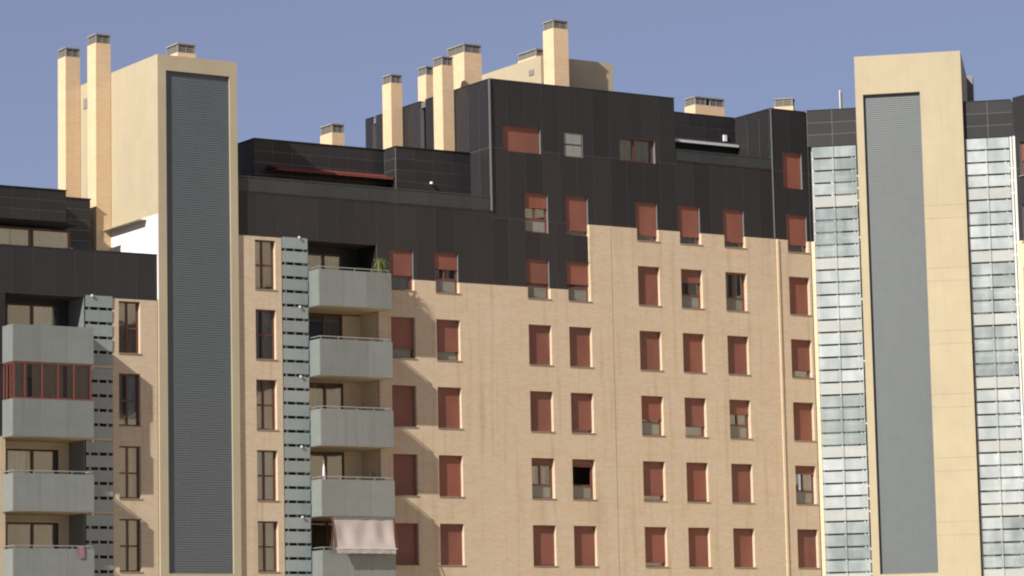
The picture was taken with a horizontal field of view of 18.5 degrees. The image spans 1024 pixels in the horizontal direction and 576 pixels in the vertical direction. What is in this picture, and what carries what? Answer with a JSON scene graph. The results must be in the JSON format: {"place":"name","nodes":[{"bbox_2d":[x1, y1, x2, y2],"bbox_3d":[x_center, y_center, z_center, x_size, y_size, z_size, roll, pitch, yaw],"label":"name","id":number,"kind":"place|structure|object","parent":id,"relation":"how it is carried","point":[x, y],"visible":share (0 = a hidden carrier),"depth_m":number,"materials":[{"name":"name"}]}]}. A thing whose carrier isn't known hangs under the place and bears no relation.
{"place":"outdoors","nodes":[
{"label":"outdoors","id":0,"kind":"place"},
{"bbox_2d":[0,185,158,575],"bbox_3d":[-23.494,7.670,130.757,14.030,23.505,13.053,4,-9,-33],"label":"apartment block","id":1,"kind":"structure","parent":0,"point":[78,329],"depth_m":128.85,"materials":[{"name":"beige brick"}]},
{"bbox_2d":[0,227,30,245],"bbox_3d":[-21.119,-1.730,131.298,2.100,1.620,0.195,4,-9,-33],"label":"window","id":2,"kind":"structure","parent":1,"relation":"in","point":[19,236],"depth_m":131.64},
{"bbox_2d":[28,377,31,396],"bbox_3d":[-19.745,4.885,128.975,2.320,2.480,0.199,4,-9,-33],"label":"patio door","id":3,"kind":"structure","parent":1,"relation":"in","point":[29,378],"depth_m":129.03,"materials":[{"name":"black glass"}]},
{"bbox_2d":[6,303,57,325],"bbox_3d":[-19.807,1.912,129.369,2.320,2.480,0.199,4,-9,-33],"label":"patio door","id":4,"kind":"structure","parent":1,"relation":"in","point":[39,314],"depth_m":129.76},
{"bbox_2d":[6,449,57,473],"bbox_3d":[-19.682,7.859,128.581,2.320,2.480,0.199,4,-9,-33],"label":"patio door","id":5,"kind":"structure","parent":1,"relation":"in","point":[15,458],"depth_m":128.47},
{"bbox_2d":[6,522,57,548],"bbox_3d":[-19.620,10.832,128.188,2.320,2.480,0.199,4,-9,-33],"label":"patio door","id":6,"kind":"structure","parent":1,"relation":"in","point":[30,533],"depth_m":128.50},
{"bbox_2d":[31,229,69,247],"bbox_3d":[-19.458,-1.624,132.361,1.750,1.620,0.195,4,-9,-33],"label":"window","id":7,"kind":"structure","parent":1,"relation":"in","point":[39,237],"depth_m":132.48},
{"bbox_2d":[78,547,83,557],"bbox_3d":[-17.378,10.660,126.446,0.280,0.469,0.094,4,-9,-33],"label":"towel","id":8,"kind":"object","parent":1,"relation":"hanging from","point":[80,552],"visible":1,"depth_m":126.41,"materials":[{"name":"pink fabric"}]},
{"bbox_2d":[118,301,141,354],"bbox_3d":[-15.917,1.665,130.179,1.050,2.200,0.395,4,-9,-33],"label":"window","id":9,"kind":"structure","parent":1,"relation":"in","point":[128,311],"depth_m":130.30,"materials":[{"name":"glass"}]},
{"bbox_2d":[119,374,141,426],"bbox_3d":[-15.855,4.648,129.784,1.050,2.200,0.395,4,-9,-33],"label":"window","id":10,"kind":"structure","parent":1,"relation":"in","point":[129,400],"depth_m":129.92,"materials":[{"name":"glass"}]},
{"bbox_2d":[119,446,142,499],"bbox_3d":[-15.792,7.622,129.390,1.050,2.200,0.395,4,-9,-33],"label":"window","id":11,"kind":"structure","parent":1,"relation":"in","point":[126,472],"depth_m":129.51,"materials":[{"name":"glass"}]},
{"bbox_2d":[119,519,142,572],"bbox_3d":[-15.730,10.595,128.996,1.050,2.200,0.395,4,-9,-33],"label":"window","id":12,"kind":"structure","parent":1,"relation":"in","point":[128,545],"depth_m":129.13,"materials":[{"name":"glass"}]},
{"bbox_2d":[0,0,1023,547],"label":"sky","id":13,"kind":"structure","parent":0,"point":[304,66],"materials":[{"name":"blue"}]},
{"bbox_2d":[238,19,821,575],"bbox_3d":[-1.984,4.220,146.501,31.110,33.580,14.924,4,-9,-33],"label":"apartment block","id":14,"kind":"structure","parent":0,"point":[570,333],"depth_m":141.71,"materials":[{"name":"beige brick"}]},
{"bbox_2d":[255,240,276,290],"bbox_3d":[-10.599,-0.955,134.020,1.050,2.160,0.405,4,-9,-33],"label":"window","id":15,"kind":"structure","parent":14,"relation":"in","point":[259,265],"depth_m":134.07,"materials":[{"name":"glass"}]},
{"bbox_2d":[256,310,277,360],"bbox_3d":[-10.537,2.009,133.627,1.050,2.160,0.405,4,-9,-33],"label":"window","id":16,"kind":"structure","parent":14,"relation":"in","point":[267,316],"depth_m":133.80,"materials":[{"name":"glass"}]},
{"bbox_2d":[256,380,278,430],"bbox_3d":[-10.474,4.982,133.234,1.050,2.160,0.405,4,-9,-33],"label":"window","id":17,"kind":"structure","parent":14,"relation":"in","point":[265,389],"depth_m":133.39,"materials":[{"name":"glass"}]},
{"bbox_2d":[257,450,278,501],"bbox_3d":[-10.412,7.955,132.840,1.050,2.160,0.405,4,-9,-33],"label":"window","id":18,"kind":"structure","parent":14,"relation":"in","point":[266,460],"depth_m":133.00,"materials":[{"name":"glass"}]},
{"bbox_2d":[258,521,279,572],"bbox_3d":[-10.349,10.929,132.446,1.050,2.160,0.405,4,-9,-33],"label":"window","id":19,"kind":"structure","parent":14,"relation":"in","point":[269,551],"depth_m":132.64,"materials":[{"name":"glass"}]},
{"bbox_2d":[269,165,335,175],"bbox_3d":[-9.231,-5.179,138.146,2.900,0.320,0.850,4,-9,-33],"label":"awning","id":20,"kind":"object","parent":14,"relation":"attached to","point":[296,169],"visible":1,"depth_m":137.84,"materials":[{"name":"red fabric"}]},
{"bbox_2d":[323,460,324,478],"bbox_3d":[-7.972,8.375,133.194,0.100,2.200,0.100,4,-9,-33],"label":"folded parasol","id":21,"kind":"object","parent":14,"relation":"on","point":[323,470],"visible":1,"depth_m":133.23,"materials":[{"name":"white fabric"}]},
{"bbox_2d":[311,521,336,550],"bbox_3d":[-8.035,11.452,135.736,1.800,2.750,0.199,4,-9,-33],"label":"patio door","id":22,"kind":"structure","parent":14,"relation":"in","point":[322,535],"depth_m":135.75,"materials":[{"name":"black glass"}]},
{"bbox_2d":[308,253,340,269],"bbox_3d":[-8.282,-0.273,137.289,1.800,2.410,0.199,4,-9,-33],"label":"patio door","id":23,"kind":"structure","parent":14,"relation":"in","point":[323,259],"depth_m":137.59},
{"bbox_2d":[309,314,341,338],"bbox_3d":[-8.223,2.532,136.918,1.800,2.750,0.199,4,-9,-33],"label":"patio door","id":24,"kind":"structure","parent":14,"relation":"in","point":[331,324],"depth_m":137.32,"materials":[{"name":"black glass"}]},
{"bbox_2d":[309,382,342,438],"bbox_3d":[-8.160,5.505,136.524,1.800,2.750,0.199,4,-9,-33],"label":"patio door","id":25,"kind":"structure","parent":14,"relation":"in","point":[312,385],"depth_m":136.49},
{"bbox_2d":[310,451,343,479],"bbox_3d":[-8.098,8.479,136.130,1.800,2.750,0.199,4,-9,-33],"label":"patio door","id":26,"kind":"structure","parent":14,"relation":"in","point":[316,458],"depth_m":136.12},
{"bbox_2d":[328,170,392,180],"bbox_3d":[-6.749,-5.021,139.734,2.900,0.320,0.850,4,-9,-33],"label":"awning","id":27,"kind":"object","parent":14,"relation":"attached to","point":[355,174],"visible":1,"depth_m":139.50,"materials":[{"name":"red fabric"}]},
{"bbox_2d":[331,517,398,553],"bbox_3d":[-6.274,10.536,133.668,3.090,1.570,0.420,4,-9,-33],"label":"awning","id":28,"kind":"object","parent":14,"relation":"attached to","point":[364,535],"visible":1,"depth_m":133.66,"materials":[{"name":"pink fabric"}]},
{"bbox_2d":[372,257,391,272],"bbox_3d":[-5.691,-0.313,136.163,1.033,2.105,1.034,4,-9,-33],"label":"potted plant","id":29,"kind":"object","parent":14,"relation":"on","point":[380,265],"visible":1,"depth_m":136.12,"materials":[{"name":"green plant"}]},
{"bbox_2d":[389,249,415,291],"bbox_3d":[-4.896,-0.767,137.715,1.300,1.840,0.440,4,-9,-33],"label":"window","id":30,"kind":"structure","parent":14,"relation":"in","point":[400,260],"depth_m":137.79,"materials":[{"name":"plastic"}]},
{"bbox_2d":[391,317,416,359],"bbox_3d":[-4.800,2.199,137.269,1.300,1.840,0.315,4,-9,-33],"label":"window","id":31,"kind":"structure","parent":14,"relation":"in","point":[401,328],"depth_m":137.32,"materials":[{"name":"plastic"}]},
{"bbox_2d":[392,385,417,427],"bbox_3d":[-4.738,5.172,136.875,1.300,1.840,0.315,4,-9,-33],"label":"window","id":32,"kind":"structure","parent":14,"relation":"in","point":[402,396],"depth_m":136.92,"materials":[{"name":"plastic"}]},
{"bbox_2d":[393,454,418,496],"bbox_3d":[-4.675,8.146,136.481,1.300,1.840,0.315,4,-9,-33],"label":"window","id":33,"kind":"structure","parent":14,"relation":"in","point":[404,477],"depth_m":136.52,"materials":[{"name":"plastic"}]},
{"bbox_2d":[394,523,420,565],"bbox_3d":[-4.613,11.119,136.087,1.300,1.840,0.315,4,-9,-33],"label":"window","id":34,"kind":"structure","parent":14,"relation":"in","point":[406,554],"depth_m":136.15,"materials":[{"name":"plastic"}]},
{"bbox_2d":[434,252,460,293],"bbox_3d":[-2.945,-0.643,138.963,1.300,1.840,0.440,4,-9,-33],"label":"window","id":35,"kind":"structure","parent":14,"relation":"in","point":[444,261],"depth_m":138.97,"materials":[{"name":"plastic"}]},
{"bbox_2d":[436,320,461,361],"bbox_3d":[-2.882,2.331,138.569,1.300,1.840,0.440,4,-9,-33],"label":"window","id":36,"kind":"structure","parent":14,"relation":"in","point":[447,330],"depth_m":138.57,"materials":[{"name":"plastic"}]},
{"bbox_2d":[438,387,461,428],"bbox_3d":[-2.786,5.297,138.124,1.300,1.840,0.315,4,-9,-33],"label":"window","id":37,"kind":"structure","parent":14,"relation":"in","point":[448,398],"depth_m":138.16,"materials":[{"name":"plastic"}]},
{"bbox_2d":[439,455,464,497],"bbox_3d":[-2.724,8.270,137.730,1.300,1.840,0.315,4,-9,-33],"label":"window","id":38,"kind":"structure","parent":14,"relation":"in","point":[449,466],"depth_m":137.79,"materials":[{"name":"plastic"}]},
{"bbox_2d":[440,524,465,565],"bbox_3d":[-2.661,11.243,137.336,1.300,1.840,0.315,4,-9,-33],"label":"window","id":39,"kind":"structure","parent":14,"relation":"in","point":[450,534],"depth_m":137.39,"materials":[{"name":"plastic"}]},
{"bbox_2d":[503,126,538,153],"bbox_3d":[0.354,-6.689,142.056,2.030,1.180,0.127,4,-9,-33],"label":"window","id":40,"kind":"structure","parent":14,"relation":"in","point":[515,139],"depth_m":142.03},
{"bbox_2d":[525,193,546,232],"bbox_3d":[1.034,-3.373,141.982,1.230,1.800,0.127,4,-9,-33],"label":"window","id":41,"kind":"structure","parent":14,"relation":"in","point":[538,201],"depth_m":141.99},
{"bbox_2d":[526,259,551,299],"bbox_3d":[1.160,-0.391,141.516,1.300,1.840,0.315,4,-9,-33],"label":"window","id":42,"kind":"structure","parent":14,"relation":"in","point":[536,269],"depth_m":141.58,"materials":[{"name":"plastic"}]},
{"bbox_2d":[529,325,553,365],"bbox_3d":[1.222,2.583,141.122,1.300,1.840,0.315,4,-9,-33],"label":"window","id":43,"kind":"structure","parent":14,"relation":"in","point":[539,346],"depth_m":141.16,"materials":[{"name":"plastic"}]},
{"bbox_2d":[531,458,552,498],"bbox_3d":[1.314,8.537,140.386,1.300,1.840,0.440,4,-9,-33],"label":"window","id":44,"kind":"structure","parent":14,"relation":"in","point":[539,491],"depth_m":140.44,"materials":[{"name":"glass"}]},
{"bbox_2d":[530,391,554,432],"bbox_3d":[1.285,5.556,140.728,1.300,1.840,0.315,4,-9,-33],"label":"window","id":45,"kind":"structure","parent":14,"relation":"in","point":[540,402],"depth_m":140.78,"materials":[{"name":"plastic"}]},
{"bbox_2d":[533,525,557,566],"bbox_3d":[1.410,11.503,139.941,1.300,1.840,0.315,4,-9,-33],"label":"window","id":46,"kind":"structure","parent":14,"relation":"in","point":[543,536],"depth_m":140.00,"materials":[{"name":"plastic"}]},
{"bbox_2d":[564,132,581,157],"bbox_3d":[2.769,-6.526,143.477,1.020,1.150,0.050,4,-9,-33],"label":"window","id":47,"kind":"structure","parent":14,"relation":"in","point":[573,139],"depth_m":143.46,"materials":[{"name":"grey glass"}]},
{"bbox_2d":[565,196,586,235],"bbox_3d":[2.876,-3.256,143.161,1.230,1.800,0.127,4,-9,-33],"label":"window","id":48,"kind":"structure","parent":14,"relation":"in","point":[575,207],"depth_m":143.14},
{"bbox_2d":[567,262,590,301],"bbox_3d":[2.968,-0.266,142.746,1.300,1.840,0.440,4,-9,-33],"label":"window","id":49,"kind":"structure","parent":14,"relation":"in","point":[577,272],"depth_m":142.76,"materials":[{"name":"plastic"}]},
{"bbox_2d":[569,327,593,367],"bbox_3d":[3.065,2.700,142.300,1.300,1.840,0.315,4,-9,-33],"label":"window","id":50,"kind":"structure","parent":14,"relation":"in","point":[579,338],"depth_m":142.34,"materials":[{"name":"plastic"}]},
{"bbox_2d":[571,393,595,433],"bbox_3d":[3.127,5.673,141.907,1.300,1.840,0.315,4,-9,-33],"label":"window","id":51,"kind":"structure","parent":14,"relation":"in","point":[581,421],"depth_m":141.96,"materials":[{"name":"plastic"}]},
{"bbox_2d":[572,459,596,499],"bbox_3d":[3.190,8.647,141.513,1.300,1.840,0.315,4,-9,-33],"label":"window","id":52,"kind":"structure","parent":14,"relation":"in","point":[580,492],"depth_m":141.61,"materials":[{"name":"glass"}]},
{"bbox_2d":[574,526,598,566],"bbox_3d":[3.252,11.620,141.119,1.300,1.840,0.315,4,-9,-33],"label":"window","id":53,"kind":"structure","parent":14,"relation":"in","point":[584,545],"depth_m":141.16,"materials":[{"name":"plastic"}]},
{"bbox_2d":[619,138,652,163],"bbox_3d":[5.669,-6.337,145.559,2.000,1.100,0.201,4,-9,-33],"label":"window","id":54,"kind":"structure","parent":14,"relation":"in","point":[639,147],"depth_m":145.64,"materials":[{"name":"grey glass"}]},
{"bbox_2d":[635,202,658,241],"bbox_3d":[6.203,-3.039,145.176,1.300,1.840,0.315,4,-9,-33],"label":"window","id":55,"kind":"structure","parent":14,"relation":"in","point":[645,213],"depth_m":145.22,"materials":[{"name":"plastic"}]},
{"bbox_2d":[638,266,661,306],"bbox_3d":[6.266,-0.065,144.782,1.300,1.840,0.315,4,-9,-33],"label":"window","id":56,"kind":"structure","parent":14,"relation":"in","point":[647,276],"depth_m":144.83,"materials":[{"name":"plastic"}]},
{"bbox_2d":[639,331,662,370],"bbox_3d":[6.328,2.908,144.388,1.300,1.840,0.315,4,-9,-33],"label":"window","id":57,"kind":"structure","parent":14,"relation":"in","point":[649,341],"depth_m":144.44,"materials":[{"name":"plastic"}]},
{"bbox_2d":[641,396,663,435],"bbox_3d":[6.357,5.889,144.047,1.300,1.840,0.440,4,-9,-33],"label":"window","id":58,"kind":"structure","parent":14,"relation":"in","point":[651,406],"depth_m":144.09,"materials":[{"name":"plastic"}]},
{"bbox_2d":[643,461,666,501],"bbox_3d":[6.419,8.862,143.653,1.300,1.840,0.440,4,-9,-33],"label":"window","id":59,"kind":"structure","parent":14,"relation":"in","point":[652,471],"depth_m":143.67,"materials":[{"name":"plastic"}]},
{"bbox_2d":[645,527,668,567],"bbox_3d":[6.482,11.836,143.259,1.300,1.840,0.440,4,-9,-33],"label":"window","id":60,"kind":"structure","parent":14,"relation":"in","point":[654,536],"depth_m":143.28,"materials":[{"name":"plastic"}]},
{"bbox_2d":[678,206,702,245],"bbox_3d":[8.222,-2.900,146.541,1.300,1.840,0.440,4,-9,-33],"label":"window","id":61,"kind":"structure","parent":14,"relation":"in","point":[687,216],"depth_m":146.57,"materials":[{"name":"plastic"}]},
{"bbox_2d":[681,269,703,308],"bbox_3d":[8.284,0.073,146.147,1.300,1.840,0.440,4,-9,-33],"label":"window","id":62,"kind":"structure","parent":14,"relation":"in","point":[691,300],"depth_m":146.21,"materials":[{"name":"plastic"}]},
{"bbox_2d":[683,334,703,372],"bbox_3d":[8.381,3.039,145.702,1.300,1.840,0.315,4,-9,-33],"label":"window","id":63,"kind":"structure","parent":14,"relation":"in","point":[692,343],"depth_m":145.75,"materials":[{"name":"plastic"}]},
{"bbox_2d":[684,398,707,437],"bbox_3d":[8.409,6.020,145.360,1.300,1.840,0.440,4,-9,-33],"label":"window","id":64,"kind":"structure","parent":14,"relation":"in","point":[694,407],"depth_m":145.43,"materials":[{"name":"plastic"}]},
{"bbox_2d":[686,463,709,502],"bbox_3d":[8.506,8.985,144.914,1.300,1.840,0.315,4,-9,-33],"label":"window","id":65,"kind":"structure","parent":14,"relation":"in","point":[696,472],"depth_m":144.97,"materials":[{"name":"plastic"}]},
{"bbox_2d":[688,528,711,567],"bbox_3d":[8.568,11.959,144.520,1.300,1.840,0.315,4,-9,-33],"label":"window","id":66,"kind":"structure","parent":14,"relation":"in","point":[697,537],"depth_m":144.58,"materials":[{"name":"plastic"}]},
{"bbox_2d":[675,143,732,165],"bbox_3d":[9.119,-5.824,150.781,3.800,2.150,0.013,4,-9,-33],"label":"terrace door","id":67,"kind":"structure","parent":14,"relation":"in","point":[683,146],"depth_m":150.97,"materials":[{"name":"black glass"}]},
{"bbox_2d":[675,138,738,147],"bbox_3d":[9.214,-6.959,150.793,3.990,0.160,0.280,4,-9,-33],"label":"awning","id":68,"kind":"object","parent":14,"relation":"attached to","point":[705,143],"visible":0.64,"depth_m":150.77,"materials":[{"name":"grey metal"}]},
{"bbox_2d":[722,209,746,248],"bbox_3d":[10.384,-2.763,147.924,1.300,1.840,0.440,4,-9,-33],"label":"window","id":69,"kind":"structure","parent":14,"relation":"in","point":[732,219],"depth_m":147.94,"materials":[{"name":"plastic"}]},
{"bbox_2d":[725,273,748,311],"bbox_3d":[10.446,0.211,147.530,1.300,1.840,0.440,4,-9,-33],"label":"window","id":70,"kind":"structure","parent":14,"relation":"in","point":[733,303],"depth_m":147.61,"materials":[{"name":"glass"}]},
{"bbox_2d":[727,336,750,375],"bbox_3d":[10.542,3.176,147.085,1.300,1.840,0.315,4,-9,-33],"label":"window","id":71,"kind":"structure","parent":14,"relation":"in","point":[737,358],"depth_m":147.14,"materials":[{"name":"plastic"}]},
{"bbox_2d":[729,400,749,438],"bbox_3d":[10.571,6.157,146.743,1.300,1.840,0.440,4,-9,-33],"label":"window","id":72,"kind":"structure","parent":14,"relation":"in","point":[738,430],"depth_m":146.79,"materials":[{"name":"plastic"}]},
{"bbox_2d":[731,464,754,503],"bbox_3d":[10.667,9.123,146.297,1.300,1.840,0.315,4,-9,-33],"label":"window","id":73,"kind":"structure","parent":14,"relation":"in","point":[740,473],"depth_m":146.36,"materials":[{"name":"plastic"}]},
{"bbox_2d":[733,529,756,567],"bbox_3d":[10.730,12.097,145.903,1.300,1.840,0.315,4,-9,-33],"label":"window","id":74,"kind":"structure","parent":14,"relation":"in","point":[742,538],"depth_m":145.96,"materials":[{"name":"plastic"}]},
{"bbox_2d":[782,152,800,188],"bbox_3d":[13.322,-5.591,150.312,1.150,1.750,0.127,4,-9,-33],"label":"window","id":75,"kind":"structure","parent":14,"relation":"in","point":[791,161],"depth_m":150.30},
{"bbox_2d":[786,215,809,253],"bbox_3d":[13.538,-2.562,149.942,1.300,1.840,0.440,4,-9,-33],"label":"window","id":76,"kind":"structure","parent":14,"relation":"in","point":[795,225],"depth_m":149.97,"materials":[{"name":"plastic"}]},
{"bbox_2d":[789,277,811,315],"bbox_3d":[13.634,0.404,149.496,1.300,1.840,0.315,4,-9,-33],"label":"window","id":77,"kind":"structure","parent":14,"relation":"in","point":[797,286],"depth_m":149.53,"materials":[{"name":"plastic"}]},
{"bbox_2d":[791,340,813,378],"bbox_3d":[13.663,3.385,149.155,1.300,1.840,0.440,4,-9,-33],"label":"window","id":78,"kind":"structure","parent":14,"relation":"in","point":[799,348],"depth_m":149.21,"materials":[{"name":"plastic"}]},
{"bbox_2d":[793,403,815,441],"bbox_3d":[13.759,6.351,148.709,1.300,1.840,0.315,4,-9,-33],"label":"window","id":79,"kind":"structure","parent":14,"relation":"in","point":[802,416],"depth_m":148.77,"materials":[{"name":"plastic"}]},
{"bbox_2d":[795,466,817,504],"bbox_3d":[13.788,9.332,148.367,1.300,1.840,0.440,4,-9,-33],"label":"window","id":80,"kind":"structure","parent":14,"relation":"in","point":[805,496],"depth_m":148.44,"materials":[{"name":"plastic"}]},
{"bbox_2d":[797,529,819,568],"bbox_3d":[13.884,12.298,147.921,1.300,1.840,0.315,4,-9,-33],"label":"window","id":81,"kind":"structure","parent":14,"relation":"in","point":[806,539],"depth_m":147.97,"materials":[{"name":"plastic"}]},
{"bbox_2d":[1012,95,1023,384],"bbox_3d":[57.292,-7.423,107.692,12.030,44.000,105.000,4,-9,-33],"label":"apartment block","id":82,"kind":"structure","parent":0,"point":[1018,112],"depth_m":148.43,"materials":[{"name":"brick"}]},
{"bbox_2d":[1019,142,1023,176],"bbox_3d":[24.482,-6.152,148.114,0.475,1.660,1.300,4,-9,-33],"label":"window","id":83,"kind":"structure","parent":82,"relation":"in","point":[1022,143],"depth_m":148.59,"materials":[{"name":"plastic"}]},
{"label":"ground","id":84,"kind":"structure","parent":0,"visible":0},
{"bbox_2d":[57,33,241,575],"bbox_3d":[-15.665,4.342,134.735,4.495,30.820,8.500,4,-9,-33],"label":"stair tower","id":85,"kind":"structure","parent":84,"relation":"on","point":[147,155],"depth_m":132.32,"materials":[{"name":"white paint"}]},
{"bbox_2d":[773,97,1023,575],"bbox_3d":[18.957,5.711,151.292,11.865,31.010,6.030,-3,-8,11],"label":"apartment block","id":86,"kind":"structure","parent":84,"relation":"on","point":[841,417],"depth_m":148.75,"materials":[{"name":"glass"}]},
{"bbox_2d":[839,90,842,107],"bbox_3d":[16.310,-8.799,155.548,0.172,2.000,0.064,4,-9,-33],"label":"antenna","id":87,"kind":"object","parent":86,"relation":"attached to","point":[840,100],"visible":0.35,"depth_m":155.59,"materials":[{"name":"white paint"}]},
{"bbox_2d":[854,51,982,575],"bbox_3d":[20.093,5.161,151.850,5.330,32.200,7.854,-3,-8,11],"label":"stair tower","id":88,"kind":"structure","parent":84,"relation":"on","point":[920,383],"depth_m":148.61,"materials":[{"name":"grey paint"}]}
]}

